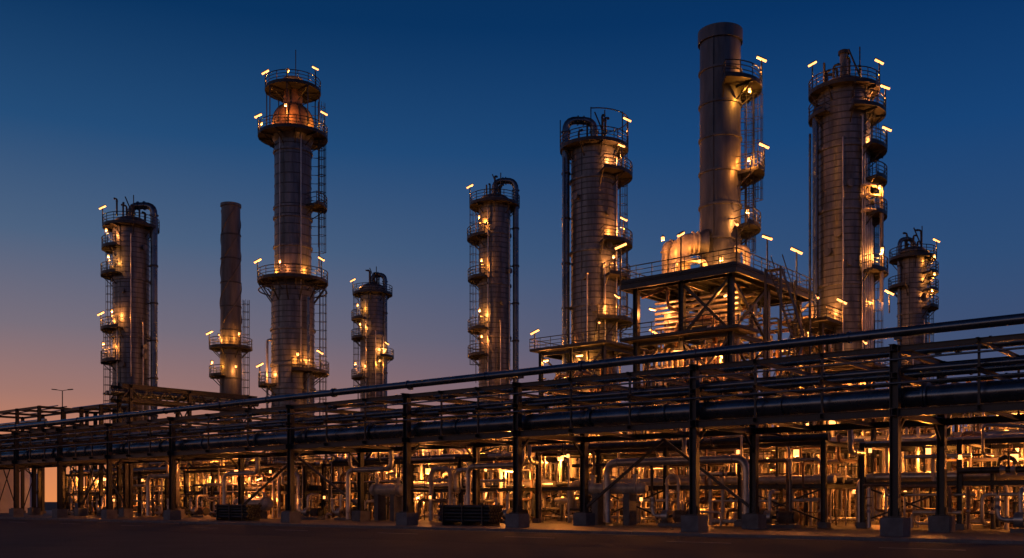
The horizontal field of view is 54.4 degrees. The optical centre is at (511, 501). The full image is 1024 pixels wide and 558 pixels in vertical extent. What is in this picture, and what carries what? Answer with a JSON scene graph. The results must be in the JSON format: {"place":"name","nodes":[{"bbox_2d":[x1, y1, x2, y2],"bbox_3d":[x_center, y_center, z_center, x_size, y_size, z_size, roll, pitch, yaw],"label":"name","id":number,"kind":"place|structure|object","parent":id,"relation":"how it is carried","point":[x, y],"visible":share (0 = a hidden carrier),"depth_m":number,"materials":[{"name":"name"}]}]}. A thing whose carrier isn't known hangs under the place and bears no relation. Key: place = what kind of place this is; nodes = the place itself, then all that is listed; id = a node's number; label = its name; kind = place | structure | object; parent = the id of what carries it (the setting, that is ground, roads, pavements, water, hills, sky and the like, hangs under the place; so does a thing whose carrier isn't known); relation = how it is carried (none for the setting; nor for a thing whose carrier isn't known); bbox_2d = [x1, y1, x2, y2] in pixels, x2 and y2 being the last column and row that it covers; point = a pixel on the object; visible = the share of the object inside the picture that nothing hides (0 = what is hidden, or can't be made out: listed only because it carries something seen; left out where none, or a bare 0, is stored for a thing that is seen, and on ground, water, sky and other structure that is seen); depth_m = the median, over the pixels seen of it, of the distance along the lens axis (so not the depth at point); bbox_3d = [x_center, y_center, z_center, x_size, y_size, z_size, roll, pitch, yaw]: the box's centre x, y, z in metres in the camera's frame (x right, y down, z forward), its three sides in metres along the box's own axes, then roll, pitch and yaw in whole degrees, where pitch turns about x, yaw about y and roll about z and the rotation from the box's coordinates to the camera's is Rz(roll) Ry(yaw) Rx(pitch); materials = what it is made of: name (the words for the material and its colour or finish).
{"place":"outdoors","nodes":[
{"label":"outdoors","id":0,"kind":"place"},
{"bbox_2d":[0,502,888,557],"bbox_3d":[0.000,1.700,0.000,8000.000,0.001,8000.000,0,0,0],"label":"ground","id":1,"kind":"structure","parent":0,"point":[28,542],"depth_m":36.02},
{"bbox_2d":[30,470,36,506],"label":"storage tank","id":2,"kind":"object","parent":1,"relation":"on","point":[31,490],"visible":0.03,"depth_m":207.74,"materials":[{"name":"metal"}]},
{"bbox_2d":[0,517,1023,543],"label":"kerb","id":3,"kind":"structure","parent":1,"relation":"on","point":[753,536],"depth_m":51.80,"materials":[{"name":"concrete"}]},
{"bbox_2d":[0,510,1023,540],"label":"concrete yard","id":4,"kind":"structure","parent":1,"relation":"on","point":[975,532],"depth_m":59.03,"materials":[{"name":"grey concrete"}]},
{"bbox_2d":[0,468,29,512],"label":"storage tank","id":5,"kind":"object","parent":4,"relation":"on","point":[6,502],"visible":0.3,"depth_m":139.08,"materials":[{"name":"metal"}]},
{"bbox_2d":[0,405,88,514],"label":"steel pipe support frame","id":6,"kind":"object","parent":4,"relation":"on","point":[40,491],"visible":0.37,"depth_m":128.51,"materials":[{"name":"metal"}]},
{"bbox_2d":[51,389,72,406],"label":"street lamp","id":7,"kind":"object","parent":4,"relation":"on","point":[62,394],"visible":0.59,"depth_m":123.95,"materials":[{"name":"metal"}]},
{"bbox_2d":[61,403,135,514],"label":"steel pipe support frame","id":8,"kind":"object","parent":4,"relation":"on","point":[100,409],"visible":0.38,"depth_m":114.77,"materials":[{"name":"metal"}]},
{"bbox_2d":[96,495,112,515],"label":"pump skid","id":9,"kind":"object","parent":4,"relation":"on","point":[99,509],"visible":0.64,"depth_m":111.49,"materials":[{"name":"metal"}]},
{"bbox_2d":[97,195,159,510],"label":"distillation tower","id":10,"kind":"structure","parent":4,"relation":"on","point":[131,273],"depth_m":118.42,"materials":[{"name":"metal"}]},
{"bbox_2d":[65,462,196,516],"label":"process pipework unit","id":11,"kind":"object","parent":4,"relation":"on","point":[159,490],"visible":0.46,"depth_m":110.49,"materials":[{"name":"metal"}]},
{"bbox_2d":[166,495,187,516],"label":"pump skid","id":12,"kind":"object","parent":4,"relation":"on","point":[180,507],"visible":0.22,"depth_m":103.44,"materials":[{"name":"metal"}]},
{"bbox_2d":[103,383,258,514],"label":"pipe bridge","id":13,"kind":"structure","parent":4,"relation":"on","point":[175,397],"depth_m":108.77,"materials":[{"name":"metal"}]},
{"bbox_2d":[188,494,210,517],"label":"pump skid","id":14,"kind":"object","parent":4,"relation":"on","point":[200,512],"visible":1,"depth_m":99.98,"materials":[{"name":"metal"}]},
{"bbox_2d":[150,451,270,508],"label":"process pipework unit","id":15,"kind":"object","parent":4,"relation":"on","point":[156,464],"visible":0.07,"depth_m":117.46,"materials":[{"name":"metal"}]},
{"bbox_2d":[206,201,252,482],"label":"helical strake chimney","id":16,"kind":"object","parent":4,"relation":"on","point":[230,348],"visible":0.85,"depth_m":123.93,"materials":[{"name":"metal"}]},
{"bbox_2d":[214,503,261,520],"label":"stacked pipe bundle","id":17,"kind":"object","parent":4,"relation":"on","point":[243,512],"visible":0.99,"depth_m":83.56,"materials":[{"name":"metal"}]},
{"bbox_2d":[233,492,273,518],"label":"heat exchanger","id":18,"kind":"object","parent":4,"relation":"on","point":[266,502],"visible":0.56,"depth_m":92.77,"materials":[{"name":"metal"}]},
{"bbox_2d":[180,451,356,517],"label":"process pipework unit","id":19,"kind":"object","parent":4,"relation":"on","point":[275,490],"visible":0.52,"depth_m":98.42,"materials":[{"name":"metal"}]},
{"bbox_2d":[254,50,328,499],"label":"domed absorber tower","id":20,"kind":"structure","parent":4,"relation":"on","point":[292,136],"depth_m":108.16,"materials":[{"name":"metal"}]},
{"bbox_2d":[297,493,324,519],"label":"pump skid","id":21,"kind":"object","parent":4,"relation":"on","point":[308,513],"visible":0.99,"depth_m":88.25,"materials":[{"name":"metal"}]},
{"bbox_2d":[312,455,324,506],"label":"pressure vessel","id":22,"kind":"object","parent":4,"relation":"on","point":[317,461],"visible":0.09,"depth_m":110.37,"materials":[{"name":"metal"}]},
{"bbox_2d":[330,493,355,519],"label":"pump skid","id":23,"kind":"object","parent":4,"relation":"on","point":[340,512],"visible":0.73,"depth_m":86.19,"materials":[{"name":"metal"}]},
{"bbox_2d":[350,266,393,455],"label":"distillation tower","id":24,"kind":"structure","parent":4,"relation":"on","point":[374,296],"depth_m":148.44,"materials":[{"name":"metal"}]},
{"bbox_2d":[369,477,402,520],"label":"heat exchanger","id":25,"kind":"object","parent":4,"relation":"on","point":[380,492],"visible":0.91,"depth_m":82.63,"materials":[{"name":"metal"}]},
{"bbox_2d":[323,449,463,511],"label":"process pipework unit","id":26,"kind":"object","parent":4,"relation":"on","point":[346,471],"visible":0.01,"depth_m":131.45,"materials":[{"name":"metal"}]},
{"bbox_2d":[331,439,492,513],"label":"process pipework unit","id":27,"kind":"object","parent":4,"relation":"on","point":[420,452],"visible":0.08,"depth_m":103.19,"materials":[{"name":"metal"}]},
{"bbox_2d":[321,445,565,520],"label":"process pipework unit","id":28,"kind":"object","parent":4,"relation":"on","point":[455,481],"visible":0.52,"depth_m":82.88,"materials":[{"name":"metal"}]},
{"bbox_2d":[452,492,471,504],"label":"pump skid","id":29,"kind":"object","parent":4,"relation":"on","point":[454,499],"visible":0.27,"depth_m":76.98,"materials":[{"name":"metal"}]},
{"bbox_2d":[438,503,503,525],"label":"stacked pipe bundle","id":30,"kind":"object","parent":4,"relation":"on","point":[462,514],"visible":0.99,"depth_m":66.91,"materials":[{"name":"metal"}]},
{"bbox_2d":[466,173,519,449],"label":"distillation tower","id":31,"kind":"structure","parent":4,"relation":"on","point":[491,240],"depth_m":118.45,"materials":[{"name":"metal"}]},
{"bbox_2d":[493,491,529,522],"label":"pump skid","id":32,"kind":"object","parent":4,"relation":"on","point":[507,510],"visible":0.47,"depth_m":74.03,"materials":[{"name":"metal"}]},
{"bbox_2d":[0,313,1023,535],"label":"pipe rack","id":33,"kind":"object","parent":4,"relation":"on","point":[929,402],"visible":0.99,"depth_m":60.76,"materials":[{"name":"metal"}]},
{"bbox_2d":[442,431,645,520],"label":"process pipework unit","id":34,"kind":"object","parent":4,"relation":"on","point":[525,474],"visible":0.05,"depth_m":91.09,"materials":[{"name":"metal"}]},
{"bbox_2d":[529,318,657,517],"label":"column support structure","id":35,"kind":"object","parent":4,"relation":"on","point":[621,349],"depth_m":96.95,"materials":[{"name":"metal"}]},
{"bbox_2d":[560,107,632,408],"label":"fractionating column","id":36,"kind":"structure","parent":4,"relation":"on","point":[600,177],"depth_m":98.11,"materials":[{"name":"metal"}]},
{"bbox_2d":[592,432,623,521],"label":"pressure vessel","id":37,"kind":"object","parent":4,"relation":"on","point":[614,471],"visible":0.15,"depth_m":79.37,"materials":[{"name":"metal"}]},
{"bbox_2d":[588,474,647,525],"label":"heat exchanger","id":38,"kind":"object","parent":4,"relation":"on","point":[630,492],"visible":0.78,"depth_m":66.84,"materials":[{"name":"metal"}]},
{"bbox_2d":[650,490,688,526],"bbox_3d":[10.511,0.422,64.898,3.140,2.356,1.650,0,0,40],"label":"pump skid","id":39,"kind":"object","parent":4,"relation":"on","point":[667,515],"visible":0.87,"depth_m":64.57,"materials":[{"name":"metal"}]},
{"bbox_2d":[532,432,866,527],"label":"process pipework unit","id":40,"kind":"object","parent":4,"relation":"on","point":[786,481],"visible":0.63,"depth_m":65.82,"materials":[{"name":"metal"}]},
{"bbox_2d":[615,220,813,520],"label":"fired heater structure","id":41,"kind":"object","parent":4,"relation":"on","point":[681,290],"visible":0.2,"depth_m":76.99,"materials":[{"name":"metal"}]},
{"bbox_2d":[660,22,768,502],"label":"exhaust stack","id":42,"kind":"object","parent":41,"relation":"on","point":[729,88],"visible":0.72,"depth_m":79.91,"materials":[{"name":"metal"}]},
{"bbox_2d":[744,435,774,505],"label":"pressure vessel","id":43,"kind":"object","parent":4,"relation":"on","point":[771,465],"visible":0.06,"depth_m":70.64,"materials":[{"name":"metal"}]},
{"bbox_2d":[763,489,800,528],"bbox_3d":[16.074,0.422,60.638,3.140,2.356,1.650,0,0,40],"label":"pump skid","id":44,"kind":"object","parent":4,"relation":"on","point":[786,517],"visible":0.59,"depth_m":59.72,"materials":[{"name":"metal"}]},
{"bbox_2d":[782,293,846,516],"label":"column support structure","id":45,"kind":"object","parent":4,"relation":"on","point":[820,326],"depth_m":86.74,"materials":[{"name":"metal"}]},
{"bbox_2d":[774,340,910,516],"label":"column support structure","id":46,"kind":"object","parent":4,"relation":"on","point":[849,367],"depth_m":86.10,"materials":[{"name":"metal"}]},
{"bbox_2d":[808,47,893,516],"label":"distillation column","id":47,"kind":"structure","parent":4,"relation":"on","point":[846,116],"depth_m":88.04,"materials":[{"name":"metal"}]},
{"bbox_2d":[759,380,995,516],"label":"process pipework unit","id":48,"kind":"object","parent":4,"relation":"on","point":[955,430],"visible":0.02,"depth_m":84.13,"materials":[{"name":"metal"}]},
{"bbox_2d":[802,410,1023,525],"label":"process pipework unit","id":49,"kind":"object","parent":4,"relation":"on","point":[907,465],"visible":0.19,"depth_m":69.89,"materials":[{"name":"metal"}]},
{"bbox_2d":[888,226,939,386],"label":"distillation tower","id":50,"kind":"structure","parent":4,"relation":"on","point":[916,272],"depth_m":118.60,"materials":[{"name":"metal"}]},
{"bbox_2d":[854,424,1023,529],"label":"process pipework unit","id":51,"kind":"object","parent":4,"relation":"on","point":[1009,477],"visible":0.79,"depth_m":57.70,"materials":[{"name":"metal"}]},
{"bbox_2d":[992,487,1023,532],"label":"pump skid","id":52,"kind":"object","parent":4,"relation":"on","point":[1017,519],"visible":1,"depth_m":51.25,"materials":[{"name":"metal"}]},
{"bbox_2d":[0,519,1023,557],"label":"road","id":53,"kind":"structure","parent":0,"point":[861,548],"depth_m":43.31,"materials":[{"name":"grey asphalt"}]},
{"bbox_2d":[62,523,947,549],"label":"road centre marking","id":54,"kind":"object","parent":53,"relation":"on","point":[540,537],"visible":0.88,"depth_m":44.44,"materials":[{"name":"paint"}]},
{"bbox_2d":[24,519,1006,544],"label":"road marking","id":55,"kind":"object","parent":53,"relation":"on","point":[574,533],"visible":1,"depth_m":51.07,"materials":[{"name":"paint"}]},
{"bbox_2d":[0,0,1023,501],"label":"sky","id":56,"kind":"structure","parent":0,"point":[157,102],"materials":[{"name":"blue"}]},
{"bbox_2d":[511,476,554,519],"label":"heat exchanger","id":57,"kind":"object","parent":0,"point":[548,494],"visible":0.09,"depth_m":84.31,"materials":[{"name":"metal"}]},
{"bbox_2d":[795,489,834,524],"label":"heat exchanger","id":58,"kind":"object","parent":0,"point":[814,503],"visible":0.07,"depth_m":68.61,"materials":[{"name":"metal"}]},
{"bbox_2d":[905,378,936,462],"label":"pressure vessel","id":59,"kind":"object","parent":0,"point":[933,431],"depth_m":76.83,"materials":[{"name":"metal"}]},
{"bbox_2d":[978,415,1023,506],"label":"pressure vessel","id":60,"kind":"object","parent":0,"point":[1000,428],"visible":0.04,"depth_m":72.71,"materials":[{"name":"metal"}]}
]}

